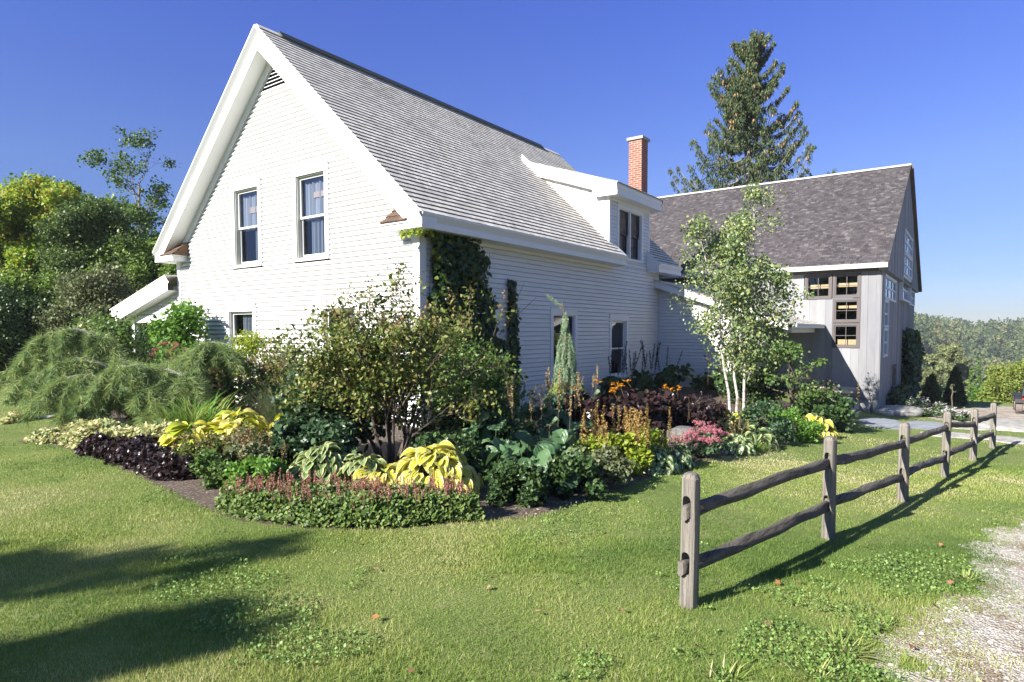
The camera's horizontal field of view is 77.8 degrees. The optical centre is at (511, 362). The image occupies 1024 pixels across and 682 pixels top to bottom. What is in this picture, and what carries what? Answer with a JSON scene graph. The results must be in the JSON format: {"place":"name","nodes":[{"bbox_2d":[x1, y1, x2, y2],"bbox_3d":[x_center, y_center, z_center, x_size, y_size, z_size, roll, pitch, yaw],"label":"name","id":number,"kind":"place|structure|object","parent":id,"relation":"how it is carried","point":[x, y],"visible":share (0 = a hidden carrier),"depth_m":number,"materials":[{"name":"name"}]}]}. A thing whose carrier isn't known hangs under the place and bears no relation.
{"place":"outdoors","nodes":[
{"label":"outdoors","id":0,"kind":"place"},
{"bbox_2d":[209,365,251,416],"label":"pink flowering plant","id":1,"kind":"object","parent":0,"point":[230,384],"visible":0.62,"depth_m":12.65,"materials":[{"name":"green plant"}]},
{"bbox_2d":[224,375,303,424],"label":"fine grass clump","id":2,"kind":"object","parent":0,"point":[268,409],"visible":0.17,"depth_m":11.21,"materials":[{"name":"green plant"}]},
{"bbox_2d":[245,356,287,414],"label":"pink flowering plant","id":3,"kind":"object","parent":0,"point":[260,375],"visible":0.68,"depth_m":12.55,"materials":[{"name":"green plant"}]},
{"bbox_2d":[0,339,1023,681],"bbox_3d":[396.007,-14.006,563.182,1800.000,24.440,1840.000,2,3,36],"label":"lawn","id":4,"kind":"structure","parent":0,"point":[456,615],"depth_m":4.57,"materials":[{"name":"green plant"}]},
{"bbox_2d":[0,279,78,385],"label":"leafy tree","id":5,"kind":"object","parent":4,"relation":"on","point":[16,308],"visible":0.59,"depth_m":20.36,"materials":[{"name":"green plant"}]},
{"bbox_2d":[0,259,79,357],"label":"leafy tree","id":6,"kind":"object","parent":4,"relation":"on","point":[19,275],"visible":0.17,"depth_m":22.10,"materials":[{"name":"green plant"}]},
{"bbox_2d":[0,168,81,276],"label":"maple tree","id":7,"kind":"object","parent":4,"relation":"on","point":[25,202],"visible":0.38,"depth_m":23.95,"materials":[{"name":"green plant"}]},
{"bbox_2d":[28,261,154,359],"bbox_3d":[-13.551,-1.119,20.858,5.372,4.429,3.565,2,3,36],"label":"leafy tree","id":8,"kind":"object","parent":4,"relation":"on","point":[103,290],"visible":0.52,"depth_m":20.11,"materials":[{"name":"green plant"}]},
{"bbox_2d":[26,194,159,304],"bbox_3d":[-15.693,-2.633,23.620,5.394,7.189,5.176,2,3,36],"label":"leafy tree","id":9,"kind":"object","parent":4,"relation":"on","point":[95,216],"visible":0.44,"depth_m":22.95,"materials":[{"name":"green plant"}]},
{"bbox_2d":[65,309,147,364],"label":"flowering shrub","id":10,"kind":"object","parent":4,"relation":"on","point":[107,325],"visible":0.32,"depth_m":15.81,"materials":[{"name":"green plant"}]},
{"bbox_2d":[42,231,176,362],"bbox_3d":[-14.540,-1.978,23.932,5.340,5.870,4.008,0,3,-5],"label":"leafy tree","id":11,"kind":"object","parent":4,"relation":"on","point":[145,261],"visible":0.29,"depth_m":23.20,"materials":[{"name":"green plant"}]},
{"bbox_2d":[77,126,180,239],"bbox_3d":[-15.998,-4.805,27.689,4.336,11.087,3.475,-1,3,-22],"label":"open tree","id":12,"kind":"object","parent":4,"relation":"on","point":[145,217],"visible":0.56,"depth_m":27.48,"materials":[{"name":"green plant"}]},
{"bbox_2d":[19,387,852,530],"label":"flower bed soil","id":13,"kind":"structure","parent":4,"relation":"on","point":[200,495],"depth_m":7.19,"materials":[{"name":"brown soil"}]},
{"bbox_2d":[22,427,62,443],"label":"variegated ground cover","id":14,"kind":"object","parent":13,"relation":"on","point":[44,435],"visible":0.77,"depth_m":10.06,"materials":[{"name":"beige plant"}]},
{"bbox_2d":[55,417,133,450],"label":"variegated ground cover","id":15,"kind":"object","parent":13,"relation":"on","point":[74,430],"visible":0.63,"depth_m":9.79,"materials":[{"name":"beige plant"}]},
{"bbox_2d":[74,431,114,456],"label":"purple foliage plant","id":16,"kind":"object","parent":13,"relation":"on","point":[94,442],"visible":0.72,"depth_m":9.10,"materials":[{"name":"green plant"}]},
{"bbox_2d":[103,440,145,465],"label":"purple foliage plant","id":17,"kind":"object","parent":13,"relation":"on","point":[120,452],"visible":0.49,"depth_m":8.44,"materials":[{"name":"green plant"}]},
{"bbox_2d":[0,322,255,428],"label":"weeping pine","id":18,"kind":"object","parent":13,"relation":"on","point":[44,373],"visible":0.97,"depth_m":11.37,"materials":[{"name":"green plant"}]},
{"bbox_2d":[121,443,165,468],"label":"purple foliage plant","id":19,"kind":"object","parent":13,"relation":"on","point":[145,451],"visible":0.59,"depth_m":8.15,"materials":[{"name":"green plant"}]},
{"bbox_2d":[133,446,182,475],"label":"purple foliage plant","id":20,"kind":"object","parent":13,"relation":"on","point":[147,463],"visible":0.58,"depth_m":7.89,"materials":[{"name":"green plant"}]},
{"bbox_2d":[128,418,193,444],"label":"variegated ground cover","id":21,"kind":"object","parent":13,"relation":"on","point":[153,428],"visible":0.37,"depth_m":9.36,"materials":[{"name":"beige plant"}]},
{"bbox_2d":[146,454,199,480],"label":"purple foliage plant","id":22,"kind":"object","parent":13,"relation":"on","point":[169,467],"visible":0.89,"depth_m":7.56,"materials":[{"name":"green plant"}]},
{"bbox_2d":[143,298,210,379],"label":"evergreen shrub","id":23,"kind":"object","parent":13,"relation":"on","point":[189,317],"visible":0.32,"depth_m":14.87,"materials":[{"name":"green plant"}]},
{"bbox_2d":[110,389,255,433],"bbox_3d":[-5.436,0.807,10.649,2.386,0.857,2.426,2,3,36],"label":"daylily clump","id":24,"kind":"object","parent":13,"relation":"on","point":[190,415],"visible":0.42,"depth_m":10.53,"materials":[{"name":"green plant"}]},
{"bbox_2d":[156,420,224,451],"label":"hosta","id":25,"kind":"object","parent":13,"relation":"on","point":[174,429],"visible":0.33,"depth_m":8.79,"materials":[{"name":"yellow plant"}]},
{"bbox_2d":[172,429,248,476],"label":"plumed perennial","id":26,"kind":"object","parent":13,"relation":"on","point":[191,449],"visible":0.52,"depth_m":7.91,"materials":[{"name":"green plant"}]},
{"bbox_2d":[187,446,235,490],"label":"green perennial","id":27,"kind":"object","parent":13,"relation":"on","point":[206,460],"visible":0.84,"depth_m":7.17,"materials":[{"name":"green plant"}]},
{"bbox_2d":[212,407,268,431],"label":"hosta","id":28,"kind":"object","parent":13,"relation":"on","point":[223,414],"visible":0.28,"depth_m":9.77,"materials":[{"name":"yellow plant"}]},
{"bbox_2d":[207,431,286,465],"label":"plumed perennial","id":29,"kind":"object","parent":13,"relation":"on","point":[241,452],"visible":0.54,"depth_m":7.38,"materials":[{"name":"green plant"}]},
{"bbox_2d":[223,327,280,410],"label":"rose bush","id":30,"kind":"object","parent":13,"relation":"on","point":[247,345],"visible":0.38,"depth_m":13.36,"materials":[{"name":"green plant"}]},
{"bbox_2d":[221,454,289,489],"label":"green perennial","id":31,"kind":"object","parent":13,"relation":"on","point":[253,466],"visible":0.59,"depth_m":6.79,"materials":[{"name":"green plant"}]},
{"bbox_2d":[245,333,305,413],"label":"flowering shrub","id":32,"kind":"object","parent":13,"relation":"on","point":[275,365],"visible":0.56,"depth_m":12.58,"materials":[{"name":"green plant"}]},
{"bbox_2d":[270,411,330,476],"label":"green perennial","id":33,"kind":"object","parent":13,"relation":"on","point":[282,431],"visible":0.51,"depth_m":7.80,"materials":[{"name":"green plant"}]},
{"bbox_2d":[283,441,353,483],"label":"hosta","id":34,"kind":"object","parent":13,"relation":"on","point":[304,463],"visible":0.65,"depth_m":7.00,"materials":[{"name":"green plant"}]},
{"bbox_2d":[296,418,362,471],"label":"leafy shrub","id":35,"kind":"object","parent":13,"relation":"on","point":[339,432],"visible":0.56,"depth_m":7.58,"materials":[{"name":"green plant"}]},
{"bbox_2d":[266,352,395,456],"bbox_3d":[-2.429,0.618,8.748,1.786,1.544,1.582,2,3,36],"label":"leafy shrub","id":36,"kind":"object","parent":13,"relation":"on","point":[320,413],"visible":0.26,"depth_m":8.42,"materials":[{"name":"green plant"}]},
{"bbox_2d":[214,468,484,529],"bbox_3d":[-1.574,1.289,6.035,2.666,0.407,0.896,0,3,7],"label":"pink spiked mat","id":37,"kind":"object","parent":13,"relation":"on","point":[319,503],"visible":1,"depth_m":5.89,"materials":[{"name":"green plant"}]},
{"bbox_2d":[330,453,391,484],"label":"hosta","id":38,"kind":"object","parent":13,"relation":"on","point":[350,467],"visible":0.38,"depth_m":6.88,"materials":[{"name":"green plant"}]},
{"bbox_2d":[353,461,407,484],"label":"hosta","id":39,"kind":"object","parent":13,"relation":"on","point":[390,473],"visible":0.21,"depth_m":6.74,"materials":[{"name":"yellow plant"}]},
{"bbox_2d":[269,257,529,463],"bbox_3d":[-1.480,0.062,8.265,3.124,2.709,2.789,-1,3,-11],"label":"shrub","id":40,"kind":"object","parent":13,"relation":"on","point":[377,367],"visible":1,"depth_m":7.76,"materials":[{"name":"green plant"}]},
{"bbox_2d":[394,440,483,498],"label":"hosta","id":41,"kind":"object","parent":13,"relation":"on","point":[414,461],"visible":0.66,"depth_m":6.73,"materials":[{"name":"yellow plant"}]},
{"bbox_2d":[404,428,485,474],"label":"leafy shrub","id":42,"kind":"object","parent":13,"relation":"on","point":[468,447],"visible":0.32,"depth_m":7.51,"materials":[{"name":"green plant"}]},
{"bbox_2d":[429,333,532,430],"bbox_3d":[-0.570,0.441,9.784,1.845,1.790,1.442,2,3,36],"label":"leafy shrub","id":43,"kind":"object","parent":13,"relation":"on","point":[497,380],"visible":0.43,"depth_m":9.64,"materials":[{"name":"green plant"}]},
{"bbox_2d":[442,393,535,461],"bbox_3d":[-0.279,0.899,8.583,1.333,0.996,1.000,2,3,36],"label":"leafy shrub","id":44,"kind":"object","parent":13,"relation":"on","point":[507,431],"visible":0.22,"depth_m":8.42,"materials":[{"name":"green plant"}]},
{"bbox_2d":[462,382,534,466],"bbox_3d":[-0.190,0.822,8.105,1.319,1.153,1.014,2,3,36],"label":"leaved plant","id":45,"kind":"object","parent":13,"relation":"on","point":[486,435],"visible":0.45,"depth_m":8.02,"materials":[{"name":"green plant"}]},
{"bbox_2d":[482,455,548,508],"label":"perennial","id":46,"kind":"object","parent":13,"relation":"on","point":[531,489],"visible":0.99,"depth_m":6.49,"materials":[{"name":"green plant"}]},
{"bbox_2d":[493,372,563,449],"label":"leaved plant","id":47,"kind":"object","parent":13,"relation":"on","point":[544,434],"visible":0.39,"depth_m":9.06,"materials":[{"name":"green plant"}]},
{"bbox_2d":[477,439,580,487],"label":"leaved plant","id":48,"kind":"object","parent":13,"relation":"on","point":[541,452],"visible":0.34,"depth_m":7.27,"materials":[{"name":"green plant"}]},
{"bbox_2d":[513,366,571,434],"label":"leaved plant","id":49,"kind":"object","parent":13,"relation":"on","point":[545,412],"visible":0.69,"depth_m":10.64,"materials":[{"name":"green plant"}]},
{"bbox_2d":[511,378,589,451],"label":"leaved plant","id":50,"kind":"object","parent":13,"relation":"on","point":[562,438],"visible":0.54,"depth_m":8.13,"materials":[{"name":"green plant"}]},
{"bbox_2d":[544,295,585,407],"bbox_3d":[1.085,-0.007,12.881,0.920,2.763,0.853,0,3,12],"label":"weeping spruce","id":51,"kind":"object","parent":13,"relation":"on","point":[568,353],"visible":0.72,"depth_m":12.77,"materials":[{"name":"green plant"}]},
{"bbox_2d":[537,380,604,445],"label":"leaved plant","id":52,"kind":"object","parent":13,"relation":"on","point":[574,425],"visible":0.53,"depth_m":9.22,"materials":[{"name":"green plant"}]},
{"bbox_2d":[545,445,608,500],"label":"perennial","id":53,"kind":"object","parent":13,"relation":"on","point":[587,484],"visible":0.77,"depth_m":6.92,"materials":[{"name":"green plant"}]},
{"bbox_2d":[553,379,622,434],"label":"orange flowering plant","id":54,"kind":"object","parent":13,"relation":"on","point":[590,403],"visible":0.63,"depth_m":10.60,"materials":[{"name":"purple plant"}]},
{"bbox_2d":[570,403,623,460],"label":"plumed perennial","id":55,"kind":"object","parent":13,"relation":"on","point":[595,442],"visible":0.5,"depth_m":8.33,"materials":[{"name":"yellow plant"}]},
{"bbox_2d":[566,444,638,486],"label":"perennial","id":56,"kind":"object","parent":13,"relation":"on","point":[609,468],"visible":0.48,"depth_m":7.43,"materials":[{"name":"green plant"}]},
{"bbox_2d":[597,341,658,397],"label":"seed spike clump","id":57,"kind":"object","parent":13,"relation":"on","point":[641,382],"visible":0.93,"depth_m":16.20,"materials":[{"name":"green plant"}]},
{"bbox_2d":[603,402,655,474],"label":"plumed perennial","id":58,"kind":"object","parent":13,"relation":"on","point":[636,445],"visible":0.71,"depth_m":8.27,"materials":[{"name":"yellow plant"}]},
{"bbox_2d":[607,383,667,435],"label":"orange flowering plant","id":59,"kind":"object","parent":13,"relation":"on","point":[653,400],"visible":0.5,"depth_m":11.19,"materials":[{"name":"purple plant"}]},
{"bbox_2d":[622,404,671,464],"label":"plumed perennial","id":60,"kind":"object","parent":13,"relation":"on","point":[656,435],"visible":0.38,"depth_m":8.95,"materials":[{"name":"orange plant"}]},
{"bbox_2d":[609,379,692,425],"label":"orange flowering plant","id":61,"kind":"object","parent":13,"relation":"on","point":[668,394],"visible":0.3,"depth_m":11.99,"materials":[{"name":"purple plant"}]},
{"bbox_2d":[635,429,680,475],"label":"hosta","id":62,"kind":"object","parent":13,"relation":"on","point":[667,462],"visible":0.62,"depth_m":8.43,"materials":[{"name":"green plant"}]},
{"bbox_2d":[633,340,694,390],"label":"seed spike clump","id":63,"kind":"object","parent":13,"relation":"on","point":[670,376],"visible":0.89,"depth_m":18.15,"materials":[{"name":"green plant"}]},
{"bbox_2d":[663,427,694,469],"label":"hosta","id":64,"kind":"object","parent":13,"relation":"on","point":[682,455],"visible":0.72,"depth_m":8.94,"materials":[{"name":"green plant"}]},
{"bbox_2d":[662,393,725,434],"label":"purple perennial","id":65,"kind":"object","parent":13,"relation":"on","point":[701,411],"visible":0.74,"depth_m":11.58,"materials":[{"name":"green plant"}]},
{"bbox_2d":[670,420,731,457],"bbox_3d":[2.877,1.212,9.885,0.963,0.614,0.987,2,3,36],"label":"sedum","id":66,"kind":"object","parent":13,"relation":"on","point":[707,438],"visible":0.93,"depth_m":9.67,"materials":[{"name":"pink plant"}]},
{"bbox_2d":[689,345,740,392],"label":"seed spike clump","id":67,"kind":"object","parent":13,"relation":"on","point":[708,380],"visible":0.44,"depth_m":17.94,"materials":[{"name":"green plant"}]},
{"bbox_2d":[718,416,755,455],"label":"hosta","id":68,"kind":"object","parent":13,"relation":"on","point":[736,448],"visible":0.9,"depth_m":10.35,"materials":[{"name":"green plant"}]},
{"bbox_2d":[668,179,817,411],"bbox_3d":[5.417,-1.475,15.042,3.433,5.680,2.349,0,3,10],"label":"birch tree","id":69,"kind":"object","parent":13,"relation":"on","point":[742,272],"visible":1,"depth_m":14.86,"materials":[{"name":"green plant"}]},
{"bbox_2d":[714,365,789,409],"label":"leafy shrub","id":70,"kind":"object","parent":13,"relation":"on","point":[750,394],"visible":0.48,"depth_m":16.11,"materials":[{"name":"green plant"}]},
{"bbox_2d":[737,425,778,450],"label":"hosta","id":71,"kind":"object","parent":13,"relation":"on","point":[770,439],"visible":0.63,"depth_m":11.06,"materials":[{"name":"green plant"}]},
{"bbox_2d":[727,397,796,443],"bbox_3d":[4.682,1.094,11.899,1.291,0.914,0.810,5,6,60],"label":"leafy mound","id":72,"kind":"object","parent":13,"relation":"on","point":[757,411],"visible":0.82,"depth_m":11.78,"materials":[{"name":"green plant"}]},
{"bbox_2d":[740,336,833,418],"bbox_3d":[6.459,0.565,15.002,2.100,2.360,2.038,1,3,22],"label":"leafy shrub","id":73,"kind":"object","parent":13,"relation":"on","point":[790,347],"visible":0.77,"depth_m":14.55,"materials":[{"name":"green plant"}]},
{"bbox_2d":[764,406,826,442],"bbox_3d":[5.580,1.239,12.523,1.187,0.700,0.996,2,3,36],"label":"leafy mound","id":74,"kind":"object","parent":13,"relation":"on","point":[803,427],"visible":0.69,"depth_m":12.29,"materials":[{"name":"green plant"}]},
{"bbox_2d":[791,389,858,432],"bbox_3d":[7.220,1.131,14.597,1.218,1.027,1.311,-1,3,-14],"label":"leafy mound","id":75,"kind":"object","parent":13,"relation":"on","point":[840,406],"visible":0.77,"depth_m":14.38,"materials":[{"name":"green plant"}]},
{"bbox_2d":[109,24,824,426],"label":"clapboard house","id":76,"kind":"structure","parent":4,"relation":"on","point":[317,176],"depth_m":14.57,"materials":[{"name":"white paint"}]},
{"bbox_2d":[225,303,258,348],"bbox_3d":[-6.204,-0.814,15.154,1.244,1.122,0.646,2,3,36],"label":"window","id":77,"kind":"structure","parent":76,"relation":"in","point":[239,317],"depth_m":15.15,"materials":[{"name":"white paint"}]},
{"bbox_2d":[230,177,263,268],"bbox_3d":[-5.959,-3.190,14.859,1.209,1.967,0.646,2,3,36],"label":"window","id":78,"kind":"structure","parent":76,"relation":"in","point":[246,212],"depth_m":14.90,"materials":[{"name":"white paint"}]},
{"bbox_2d":[291,160,330,261],"bbox_3d":[-4.046,-3.127,13.481,1.207,1.967,0.646,2,3,36],"label":"window","id":79,"kind":"structure","parent":76,"relation":"in","point":[310,184],"depth_m":13.47,"materials":[{"name":"white paint"}]},
{"bbox_2d":[318,299,359,347],"bbox_3d":[-3.329,-0.719,13.084,1.244,1.122,0.646,2,3,36],"label":"window","id":80,"kind":"structure","parent":76,"relation":"in","point":[321,302],"depth_m":13.02,"materials":[{"name":"white paint"}]},
{"bbox_2d":[423,230,512,425],"bbox_3d":[-0.816,-0.578,12.489,0.540,3.896,2.584,2,3,36],"label":"wall creeper","id":81,"kind":"object","parent":76,"relation":"attached to","point":[466,260],"depth_m":12.15,"materials":[{"name":"green plant"}]},
{"bbox_2d":[505,278,521,395],"bbox_3d":[0.019,-0.318,13.795,0.291,3.001,0.572,2,3,36],"label":"creeper strand","id":82,"kind":"object","parent":76,"relation":"attached to","point":[513,329],"visible":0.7,"depth_m":13.71,"materials":[{"name":"green plant"}]},
{"bbox_2d":[549,307,578,398],"bbox_3d":[1.061,-0.239,15.830,0.638,2.202,1.284,2,3,36],"label":"tall window","id":83,"kind":"structure","parent":76,"relation":"in","point":[556,314],"depth_m":16.04,"materials":[{"name":"white paint"}]},
{"bbox_2d":[608,314,629,377],"bbox_3d":[2.824,-0.455,18.268,0.638,1.832,1.214,2,3,36],"label":"window","id":84,"kind":"structure","parent":76,"relation":"in","point":[618,331],"depth_m":18.51,"materials":[{"name":"white paint"}]},
{"bbox_2d":[617,203,643,263],"bbox_3d":[3.236,-3.740,18.690,0.638,1.552,1.744,2,3,36],"label":"window","id":85,"kind":"structure","parent":76,"relation":"in","point":[630,220],"depth_m":18.93,"materials":[{"name":"white paint"}]},
{"bbox_2d":[1,426,1022,681],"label":"clover patches","id":86,"kind":"object","parent":4,"relation":"on","point":[601,658],"visible":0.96,"depth_m":3.86,"materials":[{"name":"green plant"}]},
{"bbox_2d":[667,28,836,289],"bbox_3d":[12.910,-9.063,35.317,12.412,18.159,9.791,0,3,-6],"label":"tall spruce","id":87,"kind":"object","parent":4,"relation":"on","point":[747,90],"visible":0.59,"depth_m":34.38,"materials":[{"name":"green plant"}]},
{"bbox_2d":[650,163,921,411],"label":"barn","id":88,"kind":"structure","parent":4,"relation":"on","point":[851,238],"depth_m":22.63,"materials":[{"name":"grey wood"}]},
{"bbox_2d":[804,274,832,299],"bbox_3d":[10.429,-2.518,21.415,0.830,0.820,0.950,2,3,36],"label":"window","id":89,"kind":"structure","parent":88,"relation":"in","point":[824,282],"depth_m":21.23,"materials":[{"name":"grey glass"}]},
{"bbox_2d":[832,323,859,347],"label":"window","id":90,"kind":"structure","parent":88,"relation":"in","point":[842,335],"depth_m":20.80,"materials":[{"name":"grey glass"}]},
{"bbox_2d":[832,272,860,297],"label":"window","id":91,"kind":"structure","parent":88,"relation":"in","point":[843,284],"depth_m":20.74,"materials":[{"name":"grey glass"}]},
{"bbox_2d":[832,298,860,322],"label":"window","id":92,"kind":"structure","parent":88,"relation":"in","point":[842,310],"depth_m":20.76,"materials":[{"name":"grey glass"}]},
{"bbox_2d":[900,328,924,398],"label":"barn creeper","id":93,"kind":"object","parent":88,"relation":"attached to","point":[913,353],"visible":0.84,"depth_m":26.61,"materials":[{"name":"green plant"}]},
{"bbox_2d":[678,403,996,609],"bbox_3d":[5.330,1.318,8.225,0.207,1.676,12.036,3,4,45],"label":"rail fence","id":94,"kind":"object","parent":4,"relation":"on","point":[692,561],"visible":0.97,"depth_m":5.44,"materials":[{"name":"grey wood"}]},
{"bbox_2d":[804,619,887,664],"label":"grass tuft","id":95,"kind":"object","parent":4,"relation":"on","point":[860,652],"visible":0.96,"depth_m":3.47,"materials":[{"name":"green plant"}]},
{"bbox_2d":[873,405,923,416],"bbox_3d":[12.387,1.638,20.332,1.375,0.415,1.799,2,3,36],"label":"boulder","id":96,"kind":"object","parent":4,"relation":"on","point":[899,411],"visible":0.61,"depth_m":19.77,"materials":[{"name":"stone"}]},
{"bbox_2d":[916,373,944,408],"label":"conical evergreen","id":97,"kind":"object","parent":4,"relation":"on","point":[931,392],"visible":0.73,"depth_m":24.13,"materials":[{"name":"green plant"}]},
{"bbox_2d":[916,343,969,397],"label":"valley tree","id":98,"kind":"object","parent":4,"relation":"on","point":[949,353],"visible":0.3,"depth_m":83.09,"materials":[{"name":"green plant"}]},
{"bbox_2d":[942,365,968,405],"bbox_3d":[18.366,1.006,26.312,1.064,1.786,0.991,2,3,36],"label":"conical evergreen","id":99,"kind":"object","parent":4,"relation":"on","point":[959,396],"visible":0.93,"depth_m":26.14,"materials":[{"name":"green plant"}]},
{"bbox_2d":[914,312,1023,387],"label":"hillside wood","id":100,"kind":"object","parent":4,"relation":"on","point":[992,342],"visible":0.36,"depth_m":254.73,"materials":[{"name":"green plant"}]},
{"bbox_2d":[983,358,1023,403],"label":"valley tree","id":101,"kind":"object","parent":4,"relation":"on","point":[1006,381],"visible":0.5,"depth_m":39.90,"materials":[{"name":"green plant"}]},
{"bbox_2d":[0,0,1023,326],"label":"sky","id":102,"kind":"structure","parent":0,"point":[936,87],"materials":[{"name":"blue"}]},
{"bbox_2d":[886,382,911,405],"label":"shrub","id":103,"kind":"object","parent":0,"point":[900,394],"visible":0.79,"depth_m":22.73,"materials":[{"name":"green plant"}]},
{"bbox_2d":[869,406,1023,681],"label":"gravel drive","id":104,"kind":"structure","parent":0,"point":[1007,412],"depth_m":3.83,"materials":[{"name":"grey gravel"}]},
{"bbox_2d":[873,519,1023,681],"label":"loose gravel","id":105,"kind":"structure","parent":104,"relation":"on","point":[959,643],"depth_m":3.62,"materials":[{"name":"grey gravel"}]},
{"bbox_2d":[978,418,1023,431],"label":"boulder","id":106,"kind":"object","parent":104,"relation":"on","point":[1010,425],"visible":0.37,"depth_m":16.55,"materials":[{"name":"stone"}]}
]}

